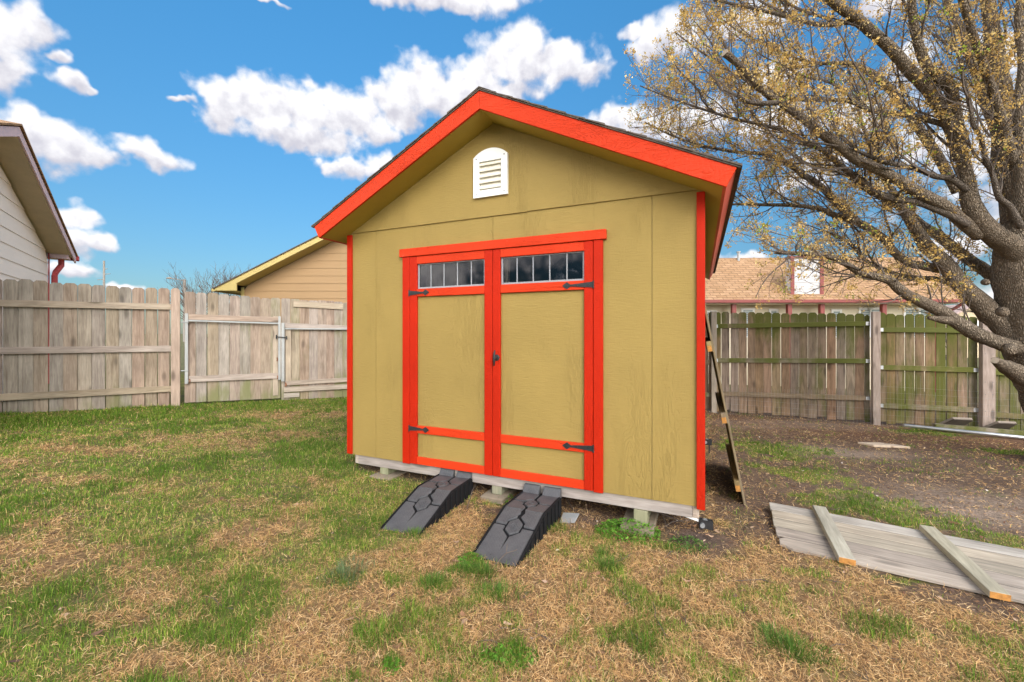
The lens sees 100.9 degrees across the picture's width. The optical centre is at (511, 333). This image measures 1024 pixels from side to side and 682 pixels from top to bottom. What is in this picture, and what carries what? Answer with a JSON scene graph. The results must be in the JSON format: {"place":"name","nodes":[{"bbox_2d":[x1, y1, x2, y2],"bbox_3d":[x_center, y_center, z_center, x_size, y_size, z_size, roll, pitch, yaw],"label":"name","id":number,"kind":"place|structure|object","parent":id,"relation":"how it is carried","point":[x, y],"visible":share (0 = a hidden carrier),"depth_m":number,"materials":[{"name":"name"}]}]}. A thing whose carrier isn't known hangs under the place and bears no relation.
{"place":"outdoors","nodes":[
{"label":"outdoors","id":0,"kind":"place"},
{"bbox_2d":[0,0,1016,333],"label":"sky","id":1,"kind":"structure","parent":0,"point":[189,136],"materials":[{"name":"blue"}]},
{"bbox_2d":[0,334,1023,681],"bbox_3d":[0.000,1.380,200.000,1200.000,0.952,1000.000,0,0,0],"label":"ground","id":2,"kind":"structure","parent":0,"point":[882,488],"depth_m":2.59,"materials":[{"name":"plant"}]},
{"bbox_2d":[0,120,79,401],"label":"gable house","id":3,"kind":"structure","parent":2,"relation":"on","point":[34,235],"depth_m":7.14,"materials":[{"name":"white wood"}]},
{"bbox_2d":[0,279,179,412],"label":"picket fence","id":4,"kind":"object","parent":2,"relation":"on","point":[77,349],"visible":0.9,"depth_m":6.22,"materials":[{"name":"beige wood"}]},
{"bbox_2d":[181,292,286,402],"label":"fence gate","id":5,"kind":"structure","parent":4,"relation":"attached to","point":[232,348],"depth_m":7.14,"materials":[{"name":"grey wood"}]},
{"bbox_2d":[97,261,109,286],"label":"utility pole","id":6,"kind":"object","parent":2,"relation":"on","point":[103,279],"visible":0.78,"depth_m":59.95,"materials":[{"name":"grey wood"}]},
{"bbox_2d":[166,277,185,341],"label":"street lamp","id":7,"kind":"object","parent":2,"relation":"on","point":[184,281],"visible":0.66,"depth_m":44.90,"materials":[{"name":"grey metal"}]},
{"bbox_2d":[157,261,250,319],"bbox_3d":[-17.264,-1.227,24.440,5.984,5.714,5.448,0,0,0],"label":"bare tree","id":8,"kind":"object","parent":2,"relation":"on","point":[201,289],"visible":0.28,"depth_m":23.26,"materials":[{"name":"brown plant"}]},
{"bbox_2d":[212,235,346,329],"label":"gable house","id":9,"kind":"structure","parent":2,"relation":"on","point":[314,268],"depth_m":11.19,"materials":[{"name":"beige"}]},
{"bbox_2d":[281,298,346,399],"bbox_3d":[-2.591,0.332,8.409,3.515,1.912,0.080,0,0,-31],"label":"picket fence","id":10,"kind":"object","parent":2,"relation":"on","point":[314,354],"visible":0.43,"depth_m":7.79,"materials":[{"name":"grey wood"}]},
{"bbox_2d":[316,552,375,600],"bbox_3d":[-0.899,1.283,2.255,0.275,0.081,0.423,0,0,12],"label":"grass tuft","id":11,"kind":"object","parent":2,"relation":"on","point":[341,566],"visible":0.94,"depth_m":2.27,"materials":[{"name":"green plant"}]},
{"bbox_2d":[369,470,407,480],"bbox_3d":[-1.120,1.327,4.008,0.230,0.050,0.410,0,0,24],"label":"concrete pad","id":12,"kind":"object","parent":2,"relation":"on","point":[395,474],"visible":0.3,"depth_m":3.87,"materials":[{"name":"grey concrete"}]},
{"bbox_2d":[380,467,396,474],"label":"wood block","id":13,"kind":"structure","parent":12,"relation":"on","point":[387,471],"depth_m":3.90,"materials":[{"name":"wood"}]},
{"bbox_2d":[380,656,405,676],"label":"weed clump","id":14,"kind":"object","parent":2,"relation":"on","point":[387,660],"visible":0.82,"depth_m":1.67,"materials":[{"name":"green plant"}]},
{"bbox_2d":[397,527,428,538],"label":"grass tuft","id":15,"kind":"object","parent":2,"relation":"on","point":[415,532],"visible":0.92,"depth_m":2.75,"materials":[{"name":"green plant"}]},
{"bbox_2d":[380,468,472,535],"bbox_3d":[-0.606,1.246,3.192,0.322,0.196,0.846,0,0,20],"label":"car ramp","id":16,"kind":"object","parent":2,"relation":"on","point":[429,502],"visible":0.91,"depth_m":3.12,"materials":[{"name":"grey plastic"}]},
{"bbox_2d":[410,567,453,597],"bbox_3d":[-0.421,1.311,2.215,0.212,0.069,0.293,0,0,25],"label":"grass tuft","id":17,"kind":"object","parent":2,"relation":"on","point":[429,581],"visible":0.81,"depth_m":2.23,"materials":[{"name":"green plant"}]},
{"bbox_2d":[441,554,485,580],"bbox_3d":[-0.264,1.317,2.371,0.332,0.072,0.224,0,0,-44],"label":"grass tuft","id":18,"kind":"object","parent":2,"relation":"on","point":[465,567],"visible":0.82,"depth_m":2.37,"materials":[{"name":"green plant"}]},
{"bbox_2d":[458,552,483,569],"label":"weed clump","id":19,"kind":"object","parent":2,"relation":"on","point":[464,557],"visible":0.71,"depth_m":2.48,"materials":[{"name":"green plant"}]},
{"bbox_2d":[463,559,499,580],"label":"grass tuft","id":20,"kind":"object","parent":2,"relation":"on","point":[488,570],"visible":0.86,"depth_m":2.36,"materials":[{"name":"green plant"}]},
{"bbox_2d":[480,488,519,503],"bbox_3d":[-0.083,1.333,3.548,0.200,0.050,0.410,0,0,24],"label":"concrete pad","id":21,"kind":"object","parent":2,"relation":"on","point":[489,495],"visible":0.46,"depth_m":3.41,"materials":[{"name":"grey concrete"}]},
{"bbox_2d":[492,485,508,494],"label":"wood block","id":22,"kind":"structure","parent":21,"relation":"on","point":[498,490],"depth_m":3.43,"materials":[{"name":"beige wood"}]},
{"bbox_2d":[472,575,532,605],"bbox_3d":[-0.056,1.317,2.167,0.351,0.069,0.248,0,0,0],"label":"grass tuft","id":23,"kind":"object","parent":2,"relation":"on","point":[498,587],"visible":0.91,"depth_m":2.18,"materials":[{"name":"green plant"}]},
{"bbox_2d":[480,642,540,671],"bbox_3d":[-0.006,1.333,1.748,0.254,0.044,0.158,0,0,0],"label":"weed clump","id":24,"kind":"object","parent":2,"relation":"on","point":[495,656],"visible":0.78,"depth_m":1.74,"materials":[{"name":"green plant"}]},
{"bbox_2d":[5,400,1023,681],"bbox_3d":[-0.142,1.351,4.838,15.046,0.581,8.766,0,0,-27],"label":"leaf litter","id":25,"kind":"object","parent":2,"relation":"on","point":[594,528],"visible":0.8,"depth_m":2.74,"materials":[{"name":"brown plant"}]},
{"bbox_2d":[473,483,561,568],"bbox_3d":[0.064,1.268,2.866,0.322,0.196,0.846,0,0,25],"label":"car ramp","id":26,"kind":"object","parent":2,"relation":"on","point":[526,517],"visible":0.96,"depth_m":2.78,"materials":[{"name":"grey plastic"}]},
{"bbox_2d":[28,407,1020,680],"bbox_3d":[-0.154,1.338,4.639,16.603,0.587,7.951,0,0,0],"label":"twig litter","id":27,"kind":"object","parent":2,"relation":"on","point":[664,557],"visible":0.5,"depth_m":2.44,"materials":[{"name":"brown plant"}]},
{"bbox_2d":[311,86,742,518],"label":"garden shed","id":28,"kind":"structure","parent":2,"relation":"on","point":[463,356],"depth_m":3.26,"materials":[{"name":"green paint"}]},
{"bbox_2d":[408,250,492,475],"bbox_3d":[-0.528,0.236,3.581,0.822,1.820,0.054,0,0,24],"label":"door","id":29,"kind":"structure","parent":28,"relation":"in","point":[451,425],"depth_m":3.57,"materials":[{"name":"green paint"}]},
{"bbox_2d":[504,258,509,282],"bbox_3d":[-0.041,0.235,3.430,0.038,1.790,0.040,0,0,24],"label":"pine stud","id":30,"kind":"object","parent":28,"relation":"on","point":[506,270],"depth_m":3.41,"materials":[{"name":"grey wood"}]},
{"bbox_2d":[493,241,593,490],"bbox_3d":[0.216,0.236,3.225,0.822,1.820,0.102,0,0,24],"label":"door","id":31,"kind":"structure","parent":28,"relation":"in","point":[543,330],"depth_m":3.24,"materials":[{"name":"green paint"}]},
{"bbox_2d":[705,438,711,452],"bbox_3d":[2.354,1.371,5.088,0.095,0.199,0.056,0,0,24],"label":"tie down anchor","id":32,"kind":"object","parent":28,"relation":"attached to","point":[708,442],"visible":0.67,"depth_m":5.07,"materials":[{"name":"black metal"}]},
{"bbox_2d":[559,512,578,522],"bbox_3d":[0.418,1.348,3.092,0.173,0.009,0.149,-5,7,-9],"label":"metal plate","id":33,"kind":"object","parent":2,"relation":"on","point":[568,517],"visible":0.96,"depth_m":3.09,"materials":[{"name":"grey metal"}]},
{"bbox_2d":[590,543,614,558],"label":"grass tuft","id":34,"kind":"object","parent":2,"relation":"on","point":[600,549],"visible":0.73,"depth_m":2.63,"materials":[{"name":"green plant"}]},
{"bbox_2d":[589,550,626,579],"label":"grass tuft","id":35,"kind":"object","parent":2,"relation":"on","point":[607,563],"visible":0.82,"depth_m":2.45,"materials":[{"name":"green plant"}]},
{"bbox_2d":[594,518,660,543],"bbox_3d":[0.792,1.334,2.905,0.464,0.113,0.318,0,0,0],"label":"weed clump","id":36,"kind":"object","parent":2,"relation":"on","point":[617,525],"visible":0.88,"depth_m":2.86,"materials":[{"name":"green plant"}]},
{"bbox_2d":[620,507,658,537],"bbox_3d":[0.933,1.355,3.075,0.220,0.050,0.410,0,0,24],"label":"concrete pad","id":37,"kind":"object","parent":2,"relation":"on","point":[629,513],"visible":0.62,"depth_m":2.96,"materials":[{"name":"grey concrete"}]},
{"bbox_2d":[634,508,650,523],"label":"wood block","id":38,"kind":"structure","parent":37,"relation":"on","point":[642,516],"depth_m":2.96,"materials":[{"name":"beige wood"}]},
{"bbox_2d":[667,535,709,554],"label":"weed clump","id":39,"kind":"object","parent":2,"relation":"on","point":[696,541],"visible":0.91,"depth_m":2.74,"materials":[{"name":"green plant"}]},
{"bbox_2d":[687,517,712,530],"bbox_3d":[1.303,1.393,3.005,0.238,0.236,0.061,0,0,16],"label":"tie down anchor","id":40,"kind":"object","parent":2,"relation":"on","point":[705,524],"visible":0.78,"depth_m":2.97,"materials":[{"name":"black metal"}]},
{"bbox_2d":[705,304,745,505],"bbox_3d":[1.968,0.582,4.019,0.056,1.717,1.173,-11,-3,24],"label":"fence section","id":41,"kind":"object","parent":2,"relation":"on","point":[721,403],"visible":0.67,"depth_m":3.54,"materials":[{"name":"brown wood"}]},
{"bbox_2d":[751,616,798,657],"bbox_3d":[1.183,1.354,1.897,0.199,0.068,0.279,0,0,32],"label":"grass tuft","id":42,"kind":"object","parent":2,"relation":"on","point":[768,627],"visible":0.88,"depth_m":1.91,"materials":[{"name":"green plant"}]},
{"bbox_2d":[753,623,840,669],"bbox_3d":[1.223,1.355,1.834,0.409,0.075,0.239,0,0,0],"label":"grass tuft","id":43,"kind":"object","parent":2,"relation":"on","point":[790,644],"visible":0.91,"depth_m":1.83,"materials":[{"name":"green plant"}]},
{"bbox_2d":[618,0,1023,412],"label":"pear tree","id":44,"kind":"object","parent":2,"relation":"on","point":[999,100],"visible":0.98,"depth_m":4.73,"materials":[{"name":"brown plant"}]},
{"bbox_2d":[705,251,961,391],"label":"hip roof house","id":45,"kind":"structure","parent":2,"relation":"on","point":[726,290],"depth_m":13.26,"materials":[{"name":"beige"}]},
{"bbox_2d":[741,308,754,336],"bbox_3d":[7.429,-0.330,13.323,0.417,0.920,0.034,0,0,1],"label":"window","id":46,"kind":"structure","parent":45,"relation":"in","point":[746,310],"depth_m":13.32,"materials":[{"name":"white plastic"}]},
{"bbox_2d":[769,309,778,313],"bbox_3d":[8.230,-0.320,13.302,0.288,0.900,0.034,0,0,1],"label":"window","id":47,"kind":"structure","parent":45,"relation":"in","point":[771,311],"depth_m":13.29,"materials":[{"name":"white plastic"}]},
{"bbox_2d":[831,309,841,314],"bbox_3d":[10.168,-0.310,13.251,0.320,0.880,0.034,0,0,2],"label":"window","id":48,"kind":"structure","parent":45,"relation":"in","point":[835,311],"depth_m":13.24,"materials":[{"name":"white plastic"}]},
{"bbox_2d":[858,307,878,336],"bbox_3d":[11.209,-0.340,13.224,0.737,0.940,0.034,0,0,1],"label":"window","id":49,"kind":"structure","parent":45,"relation":"in","point":[875,309],"depth_m":13.22,"materials":[{"name":"white plastic"}]},
{"bbox_2d":[903,308,929,336],"bbox_3d":[12.699,-0.335,13.185,0.961,0.930,0.034,0,0,1],"label":"window","id":50,"kind":"structure","parent":45,"relation":"in","point":[910,309],"depth_m":13.18,"materials":[{"name":"white plastic"}]},
{"bbox_2d":[705,311,1023,429],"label":"picket fence","id":51,"kind":"object","parent":2,"relation":"on","point":[793,375],"visible":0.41,"depth_m":7.36,"materials":[{"name":"wood"}]},
{"bbox_2d":[717,376,1020,426],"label":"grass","id":52,"kind":"structure","parent":2,"relation":"on","point":[898,410],"depth_m":6.99,"materials":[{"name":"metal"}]},
{"bbox_2d":[858,442,909,448],"bbox_3d":[5.024,1.514,5.725,0.543,0.035,0.162,0,0,9],"label":"flagstone","id":53,"kind":"object","parent":2,"relation":"on","point":[875,444],"visible":1,"depth_m":5.68,"materials":[{"name":"beige stone"}]},
{"bbox_2d":[769,502,1023,603],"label":"fence section","id":54,"kind":"object","parent":2,"relation":"on","point":[930,554],"visible":1,"depth_m":2.70,"materials":[{"name":"grey wood"}]},
{"bbox_2d":[945,304,978,357],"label":"gable house","id":55,"kind":"structure","parent":2,"relation":"on","point":[970,314],"depth_m":32.00,"materials":[{"name":"white plastic"}]},
{"bbox_2d":[902,424,1023,438],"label":"steel pipe","id":56,"kind":"object","parent":2,"relation":"on","point":[964,431],"visible":1,"depth_m":6.55,"materials":[{"name":"silver metal"}]},
{"bbox_2d":[932,423,1023,435],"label":"edging timber","id":57,"kind":"object","parent":2,"relation":"on","point":[999,430],"visible":0.57,"depth_m":6.65,"materials":[{"name":"wood"}]},
{"bbox_2d":[940,417,972,425],"bbox_3d":[7.145,1.415,6.799,0.344,0.145,0.149,0,0,16],"label":"tilted paver","id":58,"kind":"object","parent":57,"relation":"on","point":[958,421],"visible":0.94,"depth_m":6.77,"materials":[{"name":"grey concrete"}]},
{"bbox_2d":[984,421,1016,428],"bbox_3d":[7.659,1.440,6.633,0.316,0.145,0.149,0,0,16],"label":"tilted paver","id":59,"kind":"object","parent":57,"relation":"on","point":[1004,424],"visible":0.97,"depth_m":6.60,"materials":[{"name":"grey concrete"}]},
{"bbox_2d":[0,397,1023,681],"bbox_3d":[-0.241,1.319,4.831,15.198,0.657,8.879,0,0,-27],"label":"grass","id":60,"kind":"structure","parent":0,"point":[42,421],"depth_m":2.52,"materials":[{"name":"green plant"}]},
{"bbox_2d":[0,397,1023,681],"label":"dry grass","id":61,"kind":"structure","parent":0,"point":[550,605],"depth_m":2.08,"materials":[{"name":"plant"}]}
]}

